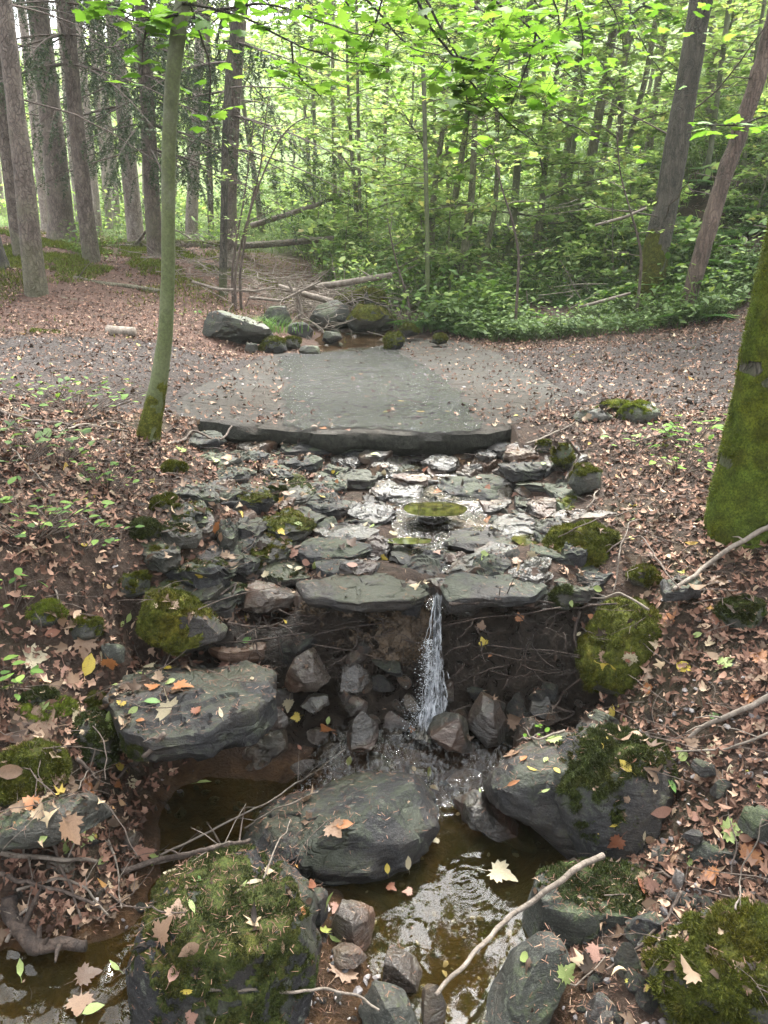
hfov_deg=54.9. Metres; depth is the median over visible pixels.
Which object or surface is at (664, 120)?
shrub
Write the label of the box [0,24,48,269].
spruce
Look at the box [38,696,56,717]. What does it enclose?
fallen leaf
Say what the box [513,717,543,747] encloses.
rock
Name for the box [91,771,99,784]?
stone
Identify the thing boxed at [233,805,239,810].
stone
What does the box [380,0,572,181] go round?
leafy branch
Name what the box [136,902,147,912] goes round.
stone
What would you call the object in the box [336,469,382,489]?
flat stone
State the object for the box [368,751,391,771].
rock
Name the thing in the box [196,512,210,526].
flat stone
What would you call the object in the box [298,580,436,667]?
earth bank
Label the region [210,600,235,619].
flat stone
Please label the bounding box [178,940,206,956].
fallen leaf
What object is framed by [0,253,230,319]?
moss carpet
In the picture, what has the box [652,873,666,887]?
stone
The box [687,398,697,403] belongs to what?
stone
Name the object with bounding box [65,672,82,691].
fallen leaf
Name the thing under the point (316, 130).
sapling
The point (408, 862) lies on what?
fallen leaf
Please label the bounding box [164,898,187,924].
fallen leaf
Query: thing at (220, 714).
fallen leaf
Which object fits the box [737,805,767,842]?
rock
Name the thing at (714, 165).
bright undergrowth
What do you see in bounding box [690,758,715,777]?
rock
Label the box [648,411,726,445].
herb
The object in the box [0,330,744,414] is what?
path
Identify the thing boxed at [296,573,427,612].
flat stone
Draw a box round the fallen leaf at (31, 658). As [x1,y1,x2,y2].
[12,643,47,668]
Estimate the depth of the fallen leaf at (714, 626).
2.70 m
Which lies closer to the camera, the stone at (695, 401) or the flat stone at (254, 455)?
the flat stone at (254, 455)
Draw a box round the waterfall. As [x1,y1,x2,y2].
[402,595,448,741]
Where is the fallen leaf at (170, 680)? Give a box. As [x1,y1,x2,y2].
[165,678,174,683]
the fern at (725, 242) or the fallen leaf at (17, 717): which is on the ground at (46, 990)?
the fern at (725, 242)
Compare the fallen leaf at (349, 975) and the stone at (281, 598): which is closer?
the fallen leaf at (349, 975)
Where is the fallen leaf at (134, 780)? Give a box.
[126,775,137,788]
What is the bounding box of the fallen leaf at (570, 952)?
[568,944,578,961]
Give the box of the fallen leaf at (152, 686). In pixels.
[144,684,161,689]
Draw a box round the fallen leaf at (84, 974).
[65,962,102,985]
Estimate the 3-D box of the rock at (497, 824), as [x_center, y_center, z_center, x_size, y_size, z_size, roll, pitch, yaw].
[0.395,1.107,2.623,0.294,0.202,0.170,0,19,0]
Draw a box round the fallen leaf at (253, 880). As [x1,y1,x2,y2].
[247,878,261,883]
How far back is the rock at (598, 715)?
2.74 m
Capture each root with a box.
[0,887,87,962]
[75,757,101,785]
[116,731,165,779]
[119,745,140,772]
[170,425,232,445]
[202,447,235,454]
[219,582,246,603]
[224,621,306,629]
[235,607,306,619]
[278,624,327,639]
[281,594,357,640]
[449,573,554,605]
[513,602,616,609]
[542,610,567,634]
[547,705,574,720]
[553,611,580,710]
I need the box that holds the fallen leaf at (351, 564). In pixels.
[347,562,357,566]
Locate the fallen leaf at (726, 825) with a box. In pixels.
[720,817,742,842]
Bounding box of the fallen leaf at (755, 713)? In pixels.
[744,708,765,724]
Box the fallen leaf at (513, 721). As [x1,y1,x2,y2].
[507,713,521,729]
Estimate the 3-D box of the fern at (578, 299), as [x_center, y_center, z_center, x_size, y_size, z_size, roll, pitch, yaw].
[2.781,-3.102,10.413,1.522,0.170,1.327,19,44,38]
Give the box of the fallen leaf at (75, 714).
[71,708,81,722]
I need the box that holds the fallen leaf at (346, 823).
[334,819,352,828]
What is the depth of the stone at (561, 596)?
2.97 m
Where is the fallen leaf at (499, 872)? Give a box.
[479,860,517,882]
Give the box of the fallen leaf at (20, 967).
[16,958,23,982]
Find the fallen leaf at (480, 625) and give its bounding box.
[476,620,486,628]
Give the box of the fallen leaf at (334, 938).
[327,933,340,941]
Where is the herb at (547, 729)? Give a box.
[523,724,549,737]
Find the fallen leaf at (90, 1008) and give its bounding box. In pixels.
[80,1002,103,1014]
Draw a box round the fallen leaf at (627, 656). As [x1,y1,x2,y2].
[621,651,637,666]
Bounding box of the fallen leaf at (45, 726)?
[27,714,62,739]
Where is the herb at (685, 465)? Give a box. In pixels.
[649,443,719,473]
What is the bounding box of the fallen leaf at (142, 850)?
[130,844,156,861]
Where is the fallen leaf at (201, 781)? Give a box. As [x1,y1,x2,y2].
[191,780,211,783]
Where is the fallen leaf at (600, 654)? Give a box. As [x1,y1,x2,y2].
[596,650,605,662]
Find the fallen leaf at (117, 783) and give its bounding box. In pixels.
[114,779,121,788]
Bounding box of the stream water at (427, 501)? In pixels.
[365,462,487,573]
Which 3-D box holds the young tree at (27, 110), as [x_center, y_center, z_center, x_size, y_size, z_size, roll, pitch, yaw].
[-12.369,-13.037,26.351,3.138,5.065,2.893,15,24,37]
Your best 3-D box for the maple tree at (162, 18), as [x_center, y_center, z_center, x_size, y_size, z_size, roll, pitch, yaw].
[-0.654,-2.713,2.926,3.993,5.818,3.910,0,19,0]
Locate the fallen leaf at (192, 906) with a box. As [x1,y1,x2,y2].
[186,896,194,912]
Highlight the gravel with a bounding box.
[0,323,767,1023]
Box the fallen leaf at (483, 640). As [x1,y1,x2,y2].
[479,636,487,647]
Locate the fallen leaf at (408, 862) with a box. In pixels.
[406,856,410,871]
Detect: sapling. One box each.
[201,115,291,302]
[215,116,331,310]
[224,96,307,309]
[366,205,439,322]
[445,94,558,324]
[594,107,685,312]
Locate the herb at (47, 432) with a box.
[0,415,73,464]
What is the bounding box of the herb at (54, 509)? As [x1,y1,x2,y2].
[0,475,113,537]
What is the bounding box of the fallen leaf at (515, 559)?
[512,556,523,563]
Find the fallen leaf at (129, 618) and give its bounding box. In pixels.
[126,612,131,622]
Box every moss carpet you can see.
[0,227,398,342]
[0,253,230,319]
[4,239,315,314]
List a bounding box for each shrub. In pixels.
[244,176,299,227]
[252,147,306,218]
[271,158,357,254]
[277,182,304,220]
[308,156,377,244]
[317,173,385,272]
[331,185,378,248]
[332,171,376,207]
[335,137,407,255]
[380,153,503,295]
[382,181,470,273]
[389,173,423,217]
[398,161,433,205]
[411,131,480,222]
[438,150,488,205]
[440,137,469,192]
[445,132,511,236]
[461,95,554,208]
[474,127,583,262]
[546,151,616,239]
[562,157,646,284]
[563,178,637,277]
[581,62,650,144]
[586,147,685,248]
[588,129,652,210]
[610,106,668,170]
[641,178,716,256]
[642,88,674,141]
[658,73,677,127]
[669,21,743,105]
[688,58,745,157]
[699,34,733,93]
[721,25,766,111]
[722,33,767,157]
[726,13,765,99]
[726,91,767,226]
[737,114,767,180]
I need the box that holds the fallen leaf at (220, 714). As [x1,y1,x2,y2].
[218,707,222,718]
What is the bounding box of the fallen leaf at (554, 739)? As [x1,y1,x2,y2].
[546,735,561,742]
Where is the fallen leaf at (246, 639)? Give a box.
[241,637,250,642]
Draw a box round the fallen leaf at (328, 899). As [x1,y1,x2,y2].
[325,892,332,910]
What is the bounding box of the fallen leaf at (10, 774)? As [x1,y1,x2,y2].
[0,764,22,779]
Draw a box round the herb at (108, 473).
[68,447,142,490]
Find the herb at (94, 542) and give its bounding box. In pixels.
[0,489,143,550]
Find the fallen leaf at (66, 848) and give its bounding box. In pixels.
[58,839,73,853]
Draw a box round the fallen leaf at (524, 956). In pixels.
[520,951,527,961]
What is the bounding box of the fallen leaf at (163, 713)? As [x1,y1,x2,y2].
[156,689,177,720]
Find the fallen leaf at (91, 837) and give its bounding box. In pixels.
[80,831,94,846]
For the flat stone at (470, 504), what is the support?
on the ground at (46, 990)
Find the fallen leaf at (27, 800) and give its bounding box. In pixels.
[18,795,39,810]
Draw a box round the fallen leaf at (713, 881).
[701,866,719,885]
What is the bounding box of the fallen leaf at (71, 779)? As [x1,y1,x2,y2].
[68,775,74,784]
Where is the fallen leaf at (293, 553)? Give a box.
[289,548,297,560]
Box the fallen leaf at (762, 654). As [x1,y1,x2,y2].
[749,649,766,662]
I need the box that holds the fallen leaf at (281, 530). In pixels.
[277,528,284,534]
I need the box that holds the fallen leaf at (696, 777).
[693,774,703,787]
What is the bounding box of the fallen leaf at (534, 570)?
[531,567,539,575]
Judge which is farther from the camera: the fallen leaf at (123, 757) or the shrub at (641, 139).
the shrub at (641, 139)
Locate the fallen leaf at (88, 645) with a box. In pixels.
[72,637,98,660]
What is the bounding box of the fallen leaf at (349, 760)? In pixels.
[346,756,351,765]
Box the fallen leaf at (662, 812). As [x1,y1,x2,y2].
[651,806,678,817]
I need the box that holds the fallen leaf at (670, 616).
[663,611,675,623]
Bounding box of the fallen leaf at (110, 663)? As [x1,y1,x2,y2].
[100,655,117,669]
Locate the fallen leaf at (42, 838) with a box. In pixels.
[39,836,46,842]
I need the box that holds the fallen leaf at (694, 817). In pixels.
[689,811,698,820]
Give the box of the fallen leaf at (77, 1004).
[65,986,94,1016]
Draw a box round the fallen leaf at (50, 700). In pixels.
[38,699,56,706]
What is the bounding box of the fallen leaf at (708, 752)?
[705,738,721,757]
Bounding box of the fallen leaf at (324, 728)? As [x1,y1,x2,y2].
[319,724,334,733]
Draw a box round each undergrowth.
[0,25,767,299]
[176,46,767,332]
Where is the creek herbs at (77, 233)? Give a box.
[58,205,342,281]
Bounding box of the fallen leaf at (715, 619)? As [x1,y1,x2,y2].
[711,613,720,624]
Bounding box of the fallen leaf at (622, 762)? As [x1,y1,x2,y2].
[619,759,634,773]
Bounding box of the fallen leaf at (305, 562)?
[302,559,309,565]
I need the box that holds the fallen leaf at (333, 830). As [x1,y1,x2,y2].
[323,817,343,837]
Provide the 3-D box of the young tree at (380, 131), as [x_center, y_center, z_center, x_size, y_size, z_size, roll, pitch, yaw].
[0.138,-13.792,24.233,4.210,6.717,4.318,4,19,12]
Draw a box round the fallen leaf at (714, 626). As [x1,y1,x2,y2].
[704,621,721,638]
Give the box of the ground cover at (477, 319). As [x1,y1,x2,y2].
[319,177,767,341]
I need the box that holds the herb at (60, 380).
[0,372,128,400]
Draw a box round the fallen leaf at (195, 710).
[190,706,200,713]
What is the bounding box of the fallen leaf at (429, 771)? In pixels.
[427,767,430,779]
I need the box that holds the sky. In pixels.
[14,0,387,50]
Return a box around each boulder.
[0,736,72,808]
[0,792,114,851]
[14,694,80,733]
[70,705,120,769]
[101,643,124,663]
[102,660,277,762]
[124,843,322,1023]
[134,586,227,656]
[202,310,273,343]
[237,770,439,885]
[245,342,257,352]
[258,335,286,353]
[263,306,291,326]
[284,335,302,349]
[288,322,312,337]
[298,345,319,353]
[309,300,348,329]
[322,331,342,343]
[345,303,395,331]
[361,286,387,308]
[382,331,404,349]
[399,322,420,336]
[431,331,448,344]
[471,931,569,1023]
[482,732,577,859]
[520,855,654,948]
[541,518,622,567]
[549,442,576,468]
[554,722,680,861]
[568,462,602,494]
[572,408,612,422]
[573,596,663,696]
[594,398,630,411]
[614,399,661,422]
[640,896,767,1023]
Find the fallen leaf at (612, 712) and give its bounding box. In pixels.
[608,704,614,716]
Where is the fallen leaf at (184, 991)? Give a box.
[180,989,192,993]
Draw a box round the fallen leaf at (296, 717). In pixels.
[290,712,301,721]
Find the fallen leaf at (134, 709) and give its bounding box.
[128,706,137,713]
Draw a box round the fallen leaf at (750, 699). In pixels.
[740,689,754,703]
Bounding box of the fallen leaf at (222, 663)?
[215,661,228,666]
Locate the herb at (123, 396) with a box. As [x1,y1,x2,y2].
[0,376,145,414]
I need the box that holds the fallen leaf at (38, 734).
[27,727,52,741]
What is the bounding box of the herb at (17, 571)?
[0,568,47,613]
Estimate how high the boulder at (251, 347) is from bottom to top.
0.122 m
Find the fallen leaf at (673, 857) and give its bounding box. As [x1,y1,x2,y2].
[670,853,679,862]
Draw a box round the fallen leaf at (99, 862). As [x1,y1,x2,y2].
[98,856,107,867]
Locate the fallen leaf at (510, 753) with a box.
[502,749,519,756]
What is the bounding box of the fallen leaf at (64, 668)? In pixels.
[60,659,71,687]
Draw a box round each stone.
[13,886,22,897]
[18,683,60,705]
[24,597,69,625]
[46,894,53,900]
[69,612,104,639]
[83,689,106,708]
[88,839,99,846]
[90,888,99,895]
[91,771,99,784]
[97,888,104,896]
[117,569,152,597]
[125,882,132,892]
[127,516,163,542]
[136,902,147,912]
[141,538,181,572]
[144,544,168,557]
[148,491,178,511]
[149,578,224,606]
[159,458,189,474]
[159,513,202,549]
[164,555,237,588]
[164,804,171,813]
[167,499,211,520]
[173,482,220,506]
[174,806,186,818]
[177,789,184,797]
[189,430,226,449]
[193,447,219,453]
[195,545,244,573]
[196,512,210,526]
[199,452,221,464]
[199,480,243,502]
[199,514,217,541]
[208,642,265,662]
[209,796,219,801]
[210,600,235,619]
[214,466,251,483]
[215,452,243,467]
[215,518,238,550]
[216,479,235,486]
[216,535,256,552]
[216,582,247,604]
[221,500,263,514]
[226,450,270,456]
[230,509,256,521]
[232,571,260,583]
[233,503,242,510]
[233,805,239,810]
[235,482,274,512]
[235,554,259,574]
[236,440,277,452]
[236,467,256,477]
[236,516,267,538]
[240,450,269,462]
[243,580,293,613]
[246,762,254,770]
[248,531,292,564]
[255,469,286,485]
[256,560,309,587]
[258,759,266,766]
[260,467,293,480]
[262,472,316,505]
[262,506,315,541]
[265,484,287,493]
[266,463,309,475]
[269,451,289,459]
[275,506,327,527]
[276,459,284,465]
[276,497,296,509]
[279,443,330,457]
[280,443,314,456]
[283,455,322,472]
[285,543,299,561]
[290,536,372,568]
[293,590,302,606]
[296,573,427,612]
[303,492,348,519]
[308,516,336,535]
[310,481,342,499]
[312,522,378,542]
[313,470,335,481]
[315,559,380,576]
[316,478,348,493]
[319,997,326,1003]
[320,933,327,942]
[322,462,355,476]
[324,492,355,508]
[327,579,360,613]
[330,454,363,467]
[333,993,342,1003]
[335,449,364,456]
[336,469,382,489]
[339,517,376,524]
[339,559,377,575]
[348,500,396,524]
[358,449,392,464]
[362,494,400,506]
[363,555,381,560]
[364,534,393,558]
[365,460,386,478]
[368,479,424,506]
[368,714,380,723]
[370,486,404,501]
[372,926,379,936]
[373,461,401,477]
[375,940,386,956]
[383,937,388,944]
[384,456,410,465]
[388,542,445,568]
[392,473,432,488]
[392,699,404,712]
[395,527,405,534]
[397,461,421,473]
[399,940,408,951]
[400,580,428,617]
[402,529,424,548]
[403,544,416,548]
[403,553,447,575]
[405,453,444,462]
[407,516,428,532]
[411,495,428,502]
[414,996,421,1001]
[415,516,453,532]
[421,455,460,475]
[422,473,439,486]
[422,485,440,497]
[423,549,456,560]
[424,468,448,480]
[426,577,480,615]
[428,564,439,573]
[429,489,463,502]
[429,949,438,957]
[430,924,436,932]
[434,531,450,549]
[437,474,515,501]
[439,780,447,785]
[440,572,547,612]
[443,551,465,568]
[444,516,490,531]
[447,526,516,553]
[448,553,479,573]
[453,453,473,459]
[453,500,480,508]
[455,464,482,477]
[457,502,498,523]
[467,566,486,572]
[471,457,498,473]
[472,552,512,575]
[474,449,496,462]
[474,541,517,553]
[479,499,511,515]
[483,524,514,538]
[487,442,510,458]
[491,513,536,535]
[492,468,517,482]
[497,484,512,499]
[498,461,546,481]
[500,607,507,612]
[501,508,507,513]
[503,442,538,462]
[504,548,519,558]
[505,723,510,731]
[508,563,553,584]
[511,508,528,514]
[514,486,530,497]
[514,496,532,509]
[515,473,569,491]
[516,595,543,606]
[524,556,551,573]
[526,497,556,518]
[529,543,587,564]
[533,516,563,535]
[533,530,544,542]
[535,438,551,452]
[543,463,554,477]
[543,482,579,498]
[544,453,587,471]
[544,726,553,734]
[546,583,581,610]
[549,508,616,523]
[554,577,600,603]
[555,492,581,510]
[561,542,587,566]
[562,690,567,697]
[574,699,582,707]
[575,565,612,589]
[577,999,586,1012]
[587,973,602,991]
[595,1010,613,1023]
[597,922,611,935]
[598,944,610,953]
[614,1012,624,1023]
[623,966,647,994]
[624,927,640,946]
[625,563,663,587]
[627,926,645,947]
[635,987,658,1014]
[639,848,649,858]
[651,844,660,863]
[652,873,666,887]
[657,847,672,867]
[660,575,701,601]
[664,888,677,899]
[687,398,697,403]
[690,893,698,908]
[696,895,714,911]
[698,855,707,861]
[712,592,767,631]
[728,848,742,861]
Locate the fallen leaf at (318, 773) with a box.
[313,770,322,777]
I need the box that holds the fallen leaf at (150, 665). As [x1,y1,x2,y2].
[144,661,156,666]
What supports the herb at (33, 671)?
on the ground at (46, 990)
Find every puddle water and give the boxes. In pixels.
[388,538,430,543]
[404,502,466,515]
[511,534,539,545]
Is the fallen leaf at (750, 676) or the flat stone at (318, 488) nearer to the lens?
the fallen leaf at (750, 676)
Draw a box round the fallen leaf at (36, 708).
[31,705,41,715]
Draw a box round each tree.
[0,68,67,195]
[18,42,66,208]
[51,13,114,140]
[59,4,217,161]
[59,34,158,210]
[61,40,160,213]
[72,0,411,442]
[86,30,160,157]
[88,0,271,179]
[117,5,261,155]
[154,15,271,175]
[178,1,279,150]
[184,0,317,232]
[240,50,286,168]
[241,0,363,204]
[248,0,434,210]
[257,0,393,224]
[258,71,324,175]
[261,0,455,244]
[264,0,444,259]
[271,0,407,219]
[277,47,341,181]
[309,1,544,309]
[312,0,457,226]
[319,36,379,165]
[320,22,391,157]
[327,3,381,105]
[335,1,471,213]
[336,2,448,190]
[350,0,541,259]
[352,0,559,243]
[353,76,381,147]
[360,0,487,216]
[368,1,491,149]
[369,30,440,164]
[374,0,567,289]
[382,12,459,157]
[389,0,585,287]
[389,10,440,124]
[414,0,534,131]
[421,0,636,269]
[429,1,546,172]
[435,0,659,260]
[463,0,639,240]
[479,0,568,148]
[480,18,535,134]
[489,2,549,92]
[499,0,740,197]
[517,0,730,197]
[518,0,615,98]
[525,0,640,212]
[529,2,649,196]
[531,0,616,176]
[536,0,767,309]
[547,0,677,212]
[552,0,750,195]
[572,2,670,105]
[586,0,716,116]
[592,0,767,135]
[603,0,687,164]
[626,0,684,89]
[633,0,767,73]
[634,0,767,190]
[643,0,767,102]
[651,0,767,158]
[673,0,767,193]
[676,1,765,62]
[677,12,767,319]
[701,216,767,549]
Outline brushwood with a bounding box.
[72,121,767,337]
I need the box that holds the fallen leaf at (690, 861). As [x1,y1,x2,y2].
[687,855,692,865]
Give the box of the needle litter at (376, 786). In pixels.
[0,394,767,1023]
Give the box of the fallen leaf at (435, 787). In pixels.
[430,785,438,790]
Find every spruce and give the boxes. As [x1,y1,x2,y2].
[0,0,177,296]
[0,0,235,262]
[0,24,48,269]
[0,44,98,255]
[0,163,5,216]
[13,0,118,241]
[14,0,239,241]
[17,0,69,231]
[19,0,157,235]
[19,0,299,256]
[51,3,78,224]
[56,0,121,226]
[88,0,159,228]
[101,0,370,269]
[129,64,177,215]
[141,73,161,215]
[169,0,261,239]
[205,0,222,238]
[219,1,326,297]
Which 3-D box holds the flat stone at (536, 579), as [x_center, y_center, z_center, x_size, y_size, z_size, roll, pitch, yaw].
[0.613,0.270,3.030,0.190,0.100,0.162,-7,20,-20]
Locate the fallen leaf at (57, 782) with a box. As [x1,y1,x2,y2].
[51,770,64,785]
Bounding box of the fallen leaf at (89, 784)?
[83,777,93,793]
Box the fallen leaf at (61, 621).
[57,608,66,626]
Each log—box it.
[29,327,62,333]
[73,263,159,292]
[105,325,136,336]
[106,229,219,248]
[237,233,333,249]
[250,185,348,228]
[273,284,333,302]
[303,268,392,290]
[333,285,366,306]
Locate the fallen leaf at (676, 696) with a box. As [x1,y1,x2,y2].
[672,694,682,706]
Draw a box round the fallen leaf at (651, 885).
[643,870,659,893]
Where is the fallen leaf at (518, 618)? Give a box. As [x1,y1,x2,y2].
[515,612,523,621]
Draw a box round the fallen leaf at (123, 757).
[120,752,132,771]
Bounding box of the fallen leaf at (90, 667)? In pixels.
[82,653,94,679]
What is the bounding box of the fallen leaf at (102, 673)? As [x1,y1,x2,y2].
[93,670,104,676]
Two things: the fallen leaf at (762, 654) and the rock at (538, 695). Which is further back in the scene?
the rock at (538, 695)
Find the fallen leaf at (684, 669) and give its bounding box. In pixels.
[674,661,690,671]
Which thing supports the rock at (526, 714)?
on the ground at (46, 990)
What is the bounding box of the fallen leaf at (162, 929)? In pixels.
[152,915,172,950]
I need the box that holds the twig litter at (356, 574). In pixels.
[0,250,767,1023]
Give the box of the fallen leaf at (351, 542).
[346,537,356,546]
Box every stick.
[0,410,127,431]
[0,417,102,443]
[0,843,97,875]
[0,868,100,909]
[3,902,36,942]
[5,443,94,525]
[16,857,108,915]
[32,512,61,527]
[38,420,135,437]
[40,845,83,918]
[55,589,86,609]
[67,724,111,789]
[100,838,139,908]
[103,888,185,928]
[120,808,250,873]
[153,804,245,864]
[160,749,345,855]
[185,276,274,291]
[210,987,379,1010]
[230,791,317,828]
[249,281,319,301]
[263,819,290,878]
[287,281,299,318]
[294,291,303,319]
[380,704,469,752]
[434,852,605,996]
[511,728,565,740]
[512,941,605,985]
[525,411,576,443]
[526,406,577,450]
[558,500,653,537]
[564,437,602,479]
[579,292,630,307]
[585,488,599,508]
[590,592,649,610]
[595,207,646,226]
[605,885,682,970]
[606,535,680,589]
[613,519,641,591]
[626,417,697,443]
[644,865,735,897]
[672,525,767,590]
[672,726,767,752]
[685,693,767,738]
[716,769,743,875]
[734,818,767,909]
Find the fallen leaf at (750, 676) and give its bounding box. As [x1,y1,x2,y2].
[747,674,756,682]
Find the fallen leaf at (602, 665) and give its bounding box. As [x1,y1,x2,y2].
[595,661,615,670]
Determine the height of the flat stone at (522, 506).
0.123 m
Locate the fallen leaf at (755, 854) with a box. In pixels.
[739,843,763,866]
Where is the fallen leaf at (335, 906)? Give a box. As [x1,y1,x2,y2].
[331,901,338,913]
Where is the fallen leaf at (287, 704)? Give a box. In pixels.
[282,698,293,712]
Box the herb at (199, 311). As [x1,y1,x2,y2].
[174,309,205,323]
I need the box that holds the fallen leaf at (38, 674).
[29,662,48,678]
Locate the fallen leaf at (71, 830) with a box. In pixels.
[56,807,83,844]
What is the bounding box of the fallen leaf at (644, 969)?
[637,954,646,972]
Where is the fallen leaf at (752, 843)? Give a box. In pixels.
[730,841,764,851]
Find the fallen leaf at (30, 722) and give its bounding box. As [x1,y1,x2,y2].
[20,705,34,732]
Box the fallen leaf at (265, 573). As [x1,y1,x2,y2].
[261,570,268,579]
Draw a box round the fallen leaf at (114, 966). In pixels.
[110,960,121,971]
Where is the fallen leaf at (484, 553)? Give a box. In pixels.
[481,550,488,559]
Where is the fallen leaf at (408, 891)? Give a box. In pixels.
[402,886,412,895]
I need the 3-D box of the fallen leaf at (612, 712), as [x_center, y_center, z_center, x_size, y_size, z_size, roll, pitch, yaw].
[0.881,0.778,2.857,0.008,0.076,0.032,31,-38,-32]
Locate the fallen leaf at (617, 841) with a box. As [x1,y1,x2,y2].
[607,833,625,849]
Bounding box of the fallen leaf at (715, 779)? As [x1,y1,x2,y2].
[709,769,720,783]
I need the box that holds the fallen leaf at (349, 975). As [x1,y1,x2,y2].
[327,957,358,985]
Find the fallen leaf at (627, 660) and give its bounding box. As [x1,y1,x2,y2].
[624,651,635,662]
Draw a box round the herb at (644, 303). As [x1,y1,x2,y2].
[621,290,680,318]
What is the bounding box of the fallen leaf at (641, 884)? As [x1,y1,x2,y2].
[637,877,648,897]
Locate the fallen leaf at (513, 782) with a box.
[504,780,519,787]
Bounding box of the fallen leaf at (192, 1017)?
[185,1009,197,1023]
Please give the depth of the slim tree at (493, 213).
10.70 m
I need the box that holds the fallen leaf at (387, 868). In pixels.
[385,864,389,873]
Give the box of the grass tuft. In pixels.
[247,314,336,333]
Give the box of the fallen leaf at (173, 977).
[166,965,179,988]
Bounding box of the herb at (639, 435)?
[600,427,671,453]
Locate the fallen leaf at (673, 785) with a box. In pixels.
[668,779,675,792]
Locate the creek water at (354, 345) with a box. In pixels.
[318,333,379,352]
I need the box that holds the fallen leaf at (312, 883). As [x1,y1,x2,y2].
[309,879,315,887]
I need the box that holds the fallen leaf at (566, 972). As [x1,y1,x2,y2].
[557,963,575,988]
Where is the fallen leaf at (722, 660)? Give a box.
[717,657,734,669]
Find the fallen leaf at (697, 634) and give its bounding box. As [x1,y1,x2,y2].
[693,632,701,637]
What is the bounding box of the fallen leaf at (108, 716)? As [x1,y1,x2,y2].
[104,711,113,736]
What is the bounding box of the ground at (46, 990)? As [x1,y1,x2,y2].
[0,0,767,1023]
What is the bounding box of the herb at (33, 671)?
[0,654,43,700]
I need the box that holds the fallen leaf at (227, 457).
[221,454,235,459]
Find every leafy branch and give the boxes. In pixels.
[166,0,437,90]
[287,0,736,120]
[302,0,496,94]
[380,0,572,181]
[434,0,602,153]
[508,0,623,120]
[554,115,649,163]
[621,4,686,92]
[688,109,767,140]
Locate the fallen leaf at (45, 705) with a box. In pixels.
[39,699,49,709]
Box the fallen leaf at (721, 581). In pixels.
[710,575,729,585]
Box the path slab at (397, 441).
[172,338,568,455]
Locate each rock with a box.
[46,853,74,878]
[122,830,142,849]
[242,729,287,769]
[269,709,287,730]
[276,688,292,710]
[279,637,295,663]
[282,648,291,653]
[285,647,330,692]
[290,633,316,654]
[290,759,322,777]
[300,692,328,714]
[306,727,329,745]
[314,887,327,927]
[318,742,340,767]
[330,899,374,950]
[332,942,366,968]
[335,663,370,695]
[338,690,351,704]
[343,696,367,715]
[345,702,355,708]
[346,650,367,666]
[347,711,378,750]
[357,642,370,653]
[358,980,418,1023]
[362,679,372,693]
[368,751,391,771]
[372,659,402,676]
[372,675,394,691]
[382,945,421,996]
[383,711,409,735]
[389,762,395,770]
[397,674,411,689]
[404,694,419,711]
[405,765,434,786]
[421,983,446,1023]
[427,712,472,753]
[439,680,453,702]
[446,769,487,789]
[452,789,536,853]
[454,709,467,719]
[467,686,484,698]
[467,692,506,747]
[506,692,525,716]
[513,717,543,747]
[520,712,534,718]
[527,690,546,700]
[529,696,550,719]
[535,709,559,725]
[541,682,557,701]
[576,709,619,731]
[585,992,616,1023]
[614,942,640,976]
[625,911,663,936]
[672,868,684,889]
[672,891,690,911]
[681,829,702,845]
[688,838,732,867]
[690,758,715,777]
[709,779,733,799]
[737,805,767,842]
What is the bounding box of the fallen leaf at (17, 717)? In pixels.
[12,714,27,737]
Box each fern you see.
[385,318,440,326]
[415,320,454,328]
[445,320,507,336]
[451,277,530,299]
[471,304,547,317]
[475,222,527,231]
[490,268,540,274]
[507,277,558,286]
[521,227,577,241]
[526,261,600,271]
[533,275,601,307]
[595,284,678,298]
[636,213,698,223]
[652,313,737,320]
[656,182,708,189]
[666,273,747,280]
[669,236,752,257]
[674,229,726,243]
[674,233,751,244]
[678,224,761,244]
[683,259,753,270]
[684,179,740,185]
[688,167,737,175]
[717,229,762,234]
[723,206,767,214]
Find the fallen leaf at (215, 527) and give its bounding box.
[209,521,219,533]
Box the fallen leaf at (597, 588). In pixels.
[589,585,601,591]
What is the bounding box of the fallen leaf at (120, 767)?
[116,762,123,770]
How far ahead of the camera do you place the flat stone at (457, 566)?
3.17 m
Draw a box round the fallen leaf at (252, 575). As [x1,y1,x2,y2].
[246,573,258,582]
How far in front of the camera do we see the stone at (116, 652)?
2.66 m
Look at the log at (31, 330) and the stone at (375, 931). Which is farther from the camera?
the log at (31, 330)
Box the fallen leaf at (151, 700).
[144,697,159,702]
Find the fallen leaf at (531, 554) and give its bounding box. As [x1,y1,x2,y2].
[526,550,539,556]
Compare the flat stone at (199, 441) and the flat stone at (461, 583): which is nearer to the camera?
the flat stone at (461, 583)
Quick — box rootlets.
[212,607,593,700]
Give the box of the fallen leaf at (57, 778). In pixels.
[55,772,66,786]
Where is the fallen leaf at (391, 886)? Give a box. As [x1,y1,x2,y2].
[386,882,396,890]
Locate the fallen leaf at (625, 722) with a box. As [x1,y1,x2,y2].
[622,718,628,725]
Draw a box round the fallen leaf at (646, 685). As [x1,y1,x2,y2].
[643,683,655,693]
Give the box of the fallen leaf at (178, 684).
[170,679,193,689]
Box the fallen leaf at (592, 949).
[585,936,605,963]
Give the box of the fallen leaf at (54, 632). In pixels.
[40,628,59,636]
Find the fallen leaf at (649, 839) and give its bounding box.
[641,835,654,844]
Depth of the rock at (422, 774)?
2.81 m
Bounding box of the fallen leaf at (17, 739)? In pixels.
[3,730,28,745]
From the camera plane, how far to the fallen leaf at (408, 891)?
2.34 m
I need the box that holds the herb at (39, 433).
[1,418,111,460]
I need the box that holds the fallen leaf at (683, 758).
[676,747,688,764]
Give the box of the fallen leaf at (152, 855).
[149,853,158,865]

